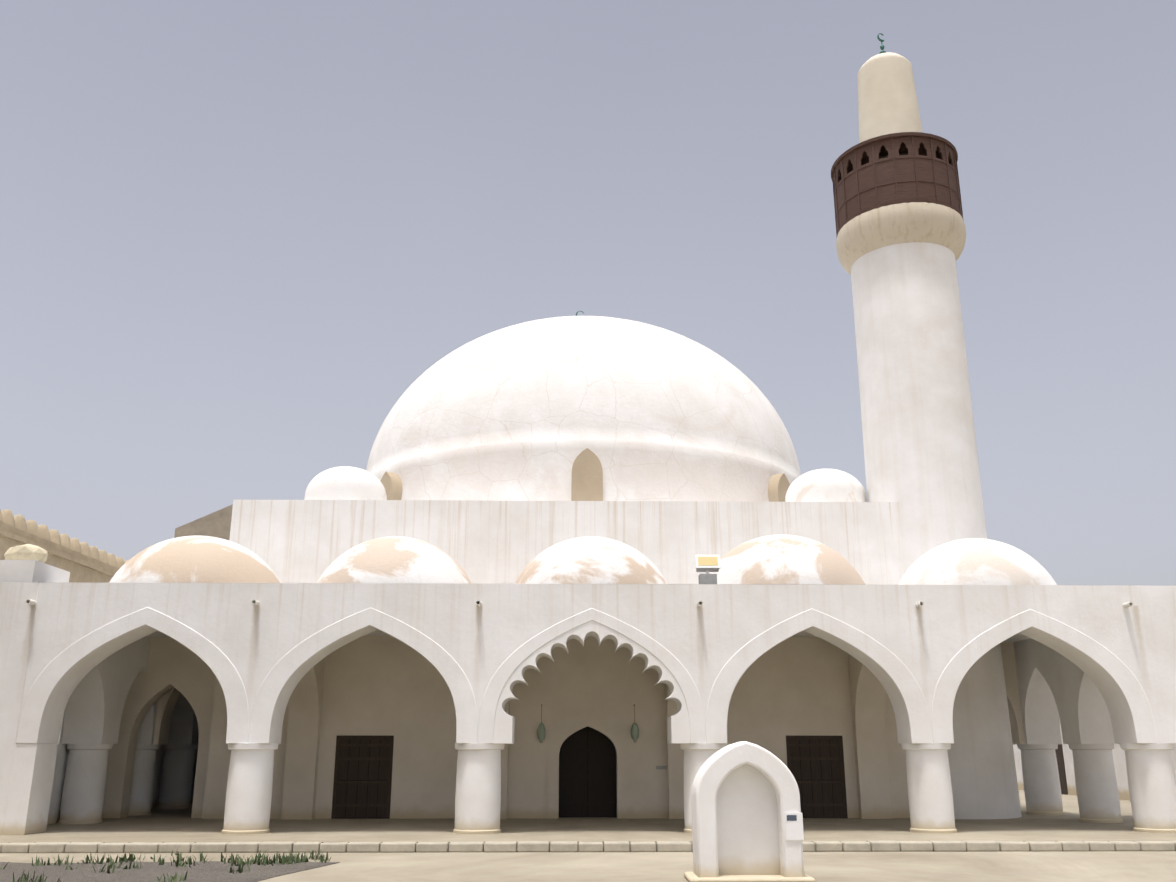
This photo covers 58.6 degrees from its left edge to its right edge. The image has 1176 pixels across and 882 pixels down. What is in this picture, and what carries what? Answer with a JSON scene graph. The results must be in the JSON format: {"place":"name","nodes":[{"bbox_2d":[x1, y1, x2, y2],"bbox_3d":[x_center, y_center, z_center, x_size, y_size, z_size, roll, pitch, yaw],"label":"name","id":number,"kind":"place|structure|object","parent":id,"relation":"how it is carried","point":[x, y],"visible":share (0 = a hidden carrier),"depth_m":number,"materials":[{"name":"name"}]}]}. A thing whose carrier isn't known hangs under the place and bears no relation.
{"place":"outdoors","nodes":[
{"label":"outdoors","id":0,"kind":"place"},
{"bbox_2d":[174,504,232,539],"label":"mud stair block","id":1,"kind":"structure","parent":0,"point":[217,524],"depth_m":25.81,"materials":[{"name":"beige paint"}]},
{"bbox_2d":[587,726,587,816],"bbox_3d":[-0.008,7.603,24.101,0.024,2.000,0.015,0,-16,-1],"label":"door gap","id":2,"kind":"object","parent":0,"point":[587,770],"visible":0.71,"depth_m":24.10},
{"bbox_2d":[0,582,1175,834],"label":"arcade wall","id":3,"kind":"structure","parent":0,"point":[934,634],"depth_m":20.34,"materials":[{"name":"white paint"}]},
{"bbox_2d":[65,582,1026,636],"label":"arcade roof slab","id":4,"kind":"structure","parent":3,"relation":"on","point":[380,633],"depth_m":24.16,"materials":[{"name":"white paint"}]},
{"bbox_2d":[698,574,716,583],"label":"floodlight plinth","id":5,"kind":"structure","parent":4,"relation":"on","point":[707,578],"depth_m":21.14,"materials":[{"name":"grey concrete"}]},
{"bbox_2d":[695,555,720,573],"bbox_3d":[2.435,2.527,21.354,0.500,0.403,0.305,0,-16,-1],"label":"floodlight housing","id":6,"kind":"object","parent":5,"relation":"on","point":[707,569],"visible":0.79,"depth_m":21.29,"materials":[{"name":"white metal"}]},
{"bbox_2d":[698,557,717,565],"bbox_3d":[2.437,2.439,21.266,0.400,0.191,0.066,0,-16,-1],"label":"floodlight","id":7,"kind":"object","parent":6,"relation":"attached to","point":[707,561],"visible":1,"depth_m":21.26,"materials":[{"name":"yellow glass"}]},
{"bbox_2d":[25,599,1132,607],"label":"water spouts","id":8,"kind":"object","parent":3,"relation":"attached to","point":[478,603],"visible":0.92,"depth_m":20.27,"materials":[{"name":"brown"}]},
{"bbox_2d":[16,607,1157,743],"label":"arch moldings","id":9,"kind":"structure","parent":3,"relation":"attached to","point":[61,666],"depth_m":20.08,"materials":[{"name":"white paint"}]},
{"bbox_2d":[0,851,1175,881],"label":"court paving","id":10,"kind":"structure","parent":0,"point":[1078,866],"depth_m":15.36,"materials":[{"name":"beige stone"}]},
{"bbox_2d":[0,861,339,881],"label":"planting bed","id":11,"kind":"object","parent":10,"relation":"on","point":[209,871],"visible":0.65,"depth_m":14.68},
{"bbox_2d":[0,849,330,881],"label":"weed tufts","id":12,"kind":"object","parent":11,"relation":"on","point":[283,859],"visible":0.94,"depth_m":15.64,"materials":[{"name":"green plant"}]},
{"bbox_2d":[684,741,814,881],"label":"mihrab niche","id":13,"kind":"object","parent":10,"relation":"on","point":[745,796],"visible":0.98,"depth_m":13.89,"materials":[{"name":"paint"}]},
{"bbox_2d":[785,813,803,839],"bbox_3d":[2.699,5.042,13.702,0.230,0.340,0.018,0,-16,-1],"label":"mihrab sign plate","id":14,"kind":"object","parent":13,"relation":"attached to","point":[794,830],"visible":1,"depth_m":13.69,"materials":[{"name":"white plastic"}]},
{"bbox_2d":[787,815,796,820],"bbox_3d":[2.669,4.938,13.721,0.130,0.070,0.003,0,-16,-1],"label":"mihrab sign text","id":15,"kind":"object","parent":14,"relation":"attached to","point":[791,817],"visible":1,"depth_m":13.72},
{"bbox_2d":[0,0,1175,584],"label":"sky","id":16,"kind":"structure","parent":0,"point":[235,234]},
{"bbox_2d":[124,790,1131,852],"bbox_3d":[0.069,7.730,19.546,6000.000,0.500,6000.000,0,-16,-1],"label":"ground","id":17,"kind":"structure","parent":0,"point":[1125,805],"depth_m":33.23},
{"bbox_2d":[0,509,127,582],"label":"fortress wall","id":18,"kind":"structure","parent":17,"relation":"on","point":[82,562],"depth_m":26.77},
{"bbox_2d":[47,712,197,824],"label":"pilasters","id":19,"kind":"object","parent":17,"relation":"on","point":[58,782],"depth_m":22.21,"materials":[{"name":"paint"}]},
{"bbox_2d":[58,636,198,744],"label":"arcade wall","id":20,"kind":"structure","parent":19,"relation":"attached to","point":[93,711],"depth_m":22.76,"materials":[{"name":"paint"}]},
{"bbox_2d":[153,687,180,743],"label":"arcade cross arches","id":21,"kind":"structure","parent":20,"relation":"attached to","point":[167,701],"depth_m":25.23,"materials":[{"name":"paint"}]},
{"bbox_2d":[202,499,903,818],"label":"upper wall","id":22,"kind":"structure","parent":17,"relation":"on","point":[477,541],"depth_m":25.33,"materials":[{"name":"paint"}]},
{"bbox_2d":[304,466,386,499],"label":"dome","id":23,"kind":"structure","parent":22,"relation":"on","point":[344,483],"depth_m":26.42,"materials":[{"name":"paint"}]},
{"bbox_2d":[366,316,800,501],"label":"dome","id":24,"kind":"structure","parent":22,"relation":"on","point":[534,409],"depth_m":28.64,"materials":[{"name":"paint"}]},
{"bbox_2d":[380,471,401,499],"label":"drum window","id":25,"kind":"structure","parent":24,"relation":"attached to","point":[391,482],"depth_m":29.07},
{"bbox_2d":[571,448,602,500],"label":"drum window","id":26,"kind":"structure","parent":24,"relation":"attached to","point":[587,479],"depth_m":26.81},
{"bbox_2d":[768,473,789,501],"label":"drum window","id":27,"kind":"structure","parent":24,"relation":"attached to","point":[778,485],"depth_m":29.26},
{"bbox_2d":[559,727,616,816],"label":"central door leaves","id":28,"kind":"object","parent":22,"relation":"attached to","point":[600,776],"visible":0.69,"depth_m":24.06,"materials":[{"name":"brown wood"}]},
{"bbox_2d":[785,469,866,501],"bbox_3d":[6.216,1.394,27.452,2.140,1.300,2.140,0,-16,-1],"label":"dome","id":29,"kind":"object","parent":22,"relation":"on","point":[826,485],"visible":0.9,"depth_m":26.64,"materials":[{"name":"paint"}]},
{"bbox_2d":[0,841,1175,852],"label":"kerb stones","id":30,"kind":"object","parent":17,"relation":"on","point":[505,846],"visible":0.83,"depth_m":17.47,"materials":[{"name":"beige stone"}]},
{"bbox_2d":[0,799,1175,850],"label":"platform floor","id":31,"kind":"structure","parent":17,"relation":"on","point":[168,825],"depth_m":20.09,"materials":[{"name":"beige stone"}]},
{"bbox_2d":[57,744,112,823],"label":"arcade column","id":32,"kind":"structure","parent":31,"relation":"on","point":[83,794],"depth_m":22.05,"materials":[{"name":"paint"}]},
{"bbox_2d":[128,744,160,815],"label":"arcade column","id":33,"kind":"structure","parent":31,"relation":"on","point":[142,789],"depth_m":24.73,"materials":[{"name":"paint"}]},
{"bbox_2d":[102,637,215,817],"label":"arched wall","id":34,"kind":"structure","parent":31,"relation":"on","point":[187,674],"depth_m":24.34,"materials":[{"name":"paint"}]},
{"bbox_2d":[156,744,197,808],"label":"arcade column","id":35,"kind":"structure","parent":31,"relation":"on","point":[176,779],"depth_m":27.32,"materials":[{"name":"paint"}]},
{"bbox_2d":[221,743,278,834],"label":"arcade column","id":36,"kind":"structure","parent":31,"relation":"on","point":[249,793],"depth_m":19.46,"materials":[{"name":"paint"}]},
{"bbox_2d":[453,743,504,833],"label":"arcade column","id":37,"kind":"structure","parent":31,"relation":"on","point":[478,796],"depth_m":19.53,"materials":[{"name":"paint"}]},
{"bbox_2d":[203,636,909,818],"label":"back wall","id":38,"kind":"structure","parent":31,"relation":"on","point":[399,690],"depth_m":24.10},
{"bbox_2d":[331,736,393,818],"bbox_3d":[-5.081,7.582,23.656,1.300,1.790,0.050,0,-16,-1],"label":"door frame","id":39,"kind":"object","parent":38,"relation":"attached to","point":[389,781],"visible":0.9,"depth_m":23.70,"materials":[{"name":"brown wood"}]},
{"bbox_2d":[786,736,847,817],"bbox_3d":[5.197,7.634,23.832,1.300,1.790,0.050,0,-16,-1],"label":"door frame","id":40,"kind":"object","parent":38,"relation":"attached to","point":[840,738],"visible":0.75,"depth_m":23.92,"materials":[{"name":"brown wood"}]},
{"bbox_2d":[281,654,898,819],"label":"pilasters","id":41,"kind":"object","parent":31,"relation":"on","point":[868,693],"depth_m":23.63,"materials":[{"name":"beige paint"}]},
{"bbox_2d":[0,560,69,581],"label":"roof block","id":42,"kind":"structure","parent":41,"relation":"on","point":[24,571],"depth_m":20.58,"materials":[{"name":"paint"}]},
{"bbox_2d":[4,544,47,562],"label":"dome","id":43,"kind":"structure","parent":42,"relation":"on","point":[28,552],"depth_m":20.97,"materials":[{"name":"beige paint"}]},
{"bbox_2d":[109,536,279,582],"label":"arcade dome","id":44,"kind":"structure","parent":41,"relation":"on","point":[197,559],"depth_m":21.79,"materials":[{"name":"paint"}]},
{"bbox_2d":[335,739,390,818],"bbox_3d":[-5.082,7.623,23.669,1.160,1.720,0.062,0,-16,-1],"label":"door","id":45,"kind":"structure","parent":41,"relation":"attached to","point":[360,790],"depth_m":23.64,"materials":[{"name":"brown wood"}]},
{"bbox_2d":[338,740,387,816],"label":"door grooves","id":46,"kind":"object","parent":45,"relation":"attached to","point":[363,780],"depth_m":23.62,"materials":[{"name":"black wood"}]},
{"bbox_2d":[317,536,471,583],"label":"arcade dome","id":47,"kind":"structure","parent":41,"relation":"on","point":[395,559],"depth_m":21.82,"materials":[{"name":"paint"}]},
{"bbox_2d":[537,722,545,742],"bbox_3d":[-1.057,6.604,23.730,0.190,0.450,0.190,0,-16,-1],"label":"lantern","id":48,"kind":"object","parent":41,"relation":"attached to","point":[541,733],"visible":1,"depth_m":23.66,"materials":[{"name":"green glass"}]},
{"bbox_2d":[547,710,628,818],"bbox_3d":[-0.002,7.336,23.828,1.840,2.360,0.100,0,-16,-1],"label":"door surround","id":49,"kind":"object","parent":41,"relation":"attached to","point":[586,718],"visible":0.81,"depth_m":23.82,"materials":[{"name":"paint"}]},
{"bbox_2d":[514,536,666,583],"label":"arcade dome","id":50,"kind":"structure","parent":41,"relation":"on","point":[590,560],"depth_m":21.95,"materials":[{"name":"paint"}]},
{"bbox_2d":[631,722,638,742],"bbox_3d":[1.063,6.615,23.767,0.190,0.450,0.190,0,-16,-1],"label":"lantern","id":51,"kind":"object","parent":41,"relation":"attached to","point":[634,732],"visible":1,"depth_m":23.70,"materials":[{"name":"green glass"}]},
{"bbox_2d":[656,766,666,768],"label":"wall switch plates","id":52,"kind":"object","parent":41,"relation":"attached to","point":[661,767],"depth_m":23.82,"materials":[{"name":"grey paint"}]},
{"bbox_2d":[709,534,865,584],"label":"arcade dome","id":53,"kind":"structure","parent":41,"relation":"on","point":[781,559],"depth_m":21.87,"materials":[{"name":"paint"}]},
{"bbox_2d":[789,739,843,817],"bbox_3d":[5.197,7.674,23.845,1.160,1.720,0.062,0,-16,-1],"label":"door","id":54,"kind":"structure","parent":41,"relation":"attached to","point":[806,770],"depth_m":23.83,"materials":[{"name":"brown wood"}]},
{"bbox_2d":[799,740,833,816],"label":"door grooves","id":55,"kind":"object","parent":54,"relation":"attached to","point":[811,779],"depth_m":23.81,"materials":[{"name":"black wood"}]},
{"bbox_2d":[899,538,1056,584],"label":"arcade dome","id":56,"kind":"structure","parent":41,"relation":"on","point":[974,561],"depth_m":22.15,"materials":[{"name":"paint"}]},
{"bbox_2d":[1003,637,1114,744],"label":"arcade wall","id":57,"kind":"structure","parent":41,"relation":"attached to","point":[1056,689],"depth_m":23.83,"materials":[{"name":"paint"}]},
{"bbox_2d":[1000,642,1024,743],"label":"arcade cross arches","id":58,"kind":"structure","parent":57,"relation":"attached to","point":[1011,683],"depth_m":25.66,"materials":[{"name":"paint"}]},
{"bbox_2d":[680,743,726,832],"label":"arcade column","id":59,"kind":"structure","parent":31,"relation":"on","point":[697,756],"depth_m":19.72,"materials":[{"name":"paint"}]},
{"bbox_2d":[901,743,956,833],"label":"arcade column","id":60,"kind":"structure","parent":31,"relation":"on","point":[930,799],"depth_m":19.70,"materials":[{"name":"paint"}]},
{"bbox_2d":[1017,744,1064,814],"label":"arcade column","id":61,"kind":"structure","parent":31,"relation":"on","point":[1042,786],"depth_m":25.06,"materials":[{"name":"paint"}]},
{"bbox_2d":[1068,744,1122,822],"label":"arcade column","id":62,"kind":"structure","parent":31,"relation":"on","point":[1096,787],"depth_m":22.42,"materials":[{"name":"paint"}]},
{"bbox_2d":[1120,743,1175,832],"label":"arcade column","id":63,"kind":"structure","parent":31,"relation":"on","point":[1151,781],"depth_m":19.81,"materials":[{"name":"paint"}]},
{"bbox_2d":[851,242,1021,818],"bbox_3d":[8.579,2.054,26.574,3.000,14.340,3.000,0,-16,-1],"label":"minaret shaft","id":64,"kind":"object","parent":17,"relation":"on","point":[920,453],"visible":0.52,"depth_m":26.05,"materials":[{"name":"white paint"}]},
{"bbox_2d":[836,202,965,274],"bbox_3d":[8.579,-5.288,28.721,3.420,1.040,3.420,0,-16,-1],"label":"balcony corbel","id":65,"kind":"object","parent":64,"relation":"on","point":[859,236],"visible":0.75,"depth_m":27.40,"materials":[{"name":"beige paint"}]},
{"bbox_2d":[831,132,963,235],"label":"minaret balcony","id":66,"kind":"structure","parent":65,"relation":"on","point":[864,178],"depth_m":27.84,"materials":[{"name":"brown wood"}]},
{"bbox_2d":[857,52,921,158],"bbox_3d":[8.579,-8.465,29.650,2.040,5.500,2.040,0,-16,-1],"label":"minaret top","id":67,"kind":"object","parent":66,"relation":"on","point":[887,101],"visible":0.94,"depth_m":29.32,"materials":[{"name":"beige paint"}]},
{"bbox_2d":[877,33,885,53],"bbox_3d":[8.564,-11.498,30.537,0.229,0.880,0.190,0,-16,-1],"label":"crescent finial","id":68,"kind":"object","parent":67,"relation":"on","point":[881,46],"visible":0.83,"depth_m":30.54,"materials":[{"name":"teal metal"}]},
{"bbox_2d":[1055,744,1067,794],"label":"court wall doors","id":69,"kind":"structure","parent":17,"relation":"on","point":[1061,767],"depth_m":39.11,"materials":[{"name":"brown wood"}]},
{"bbox_2d":[1013,723,1175,800],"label":"court wall","id":70,"kind":"structure","parent":17,"relation":"on","point":[1118,754],"depth_m":38.05,"materials":[{"name":"paint"}]}
]}

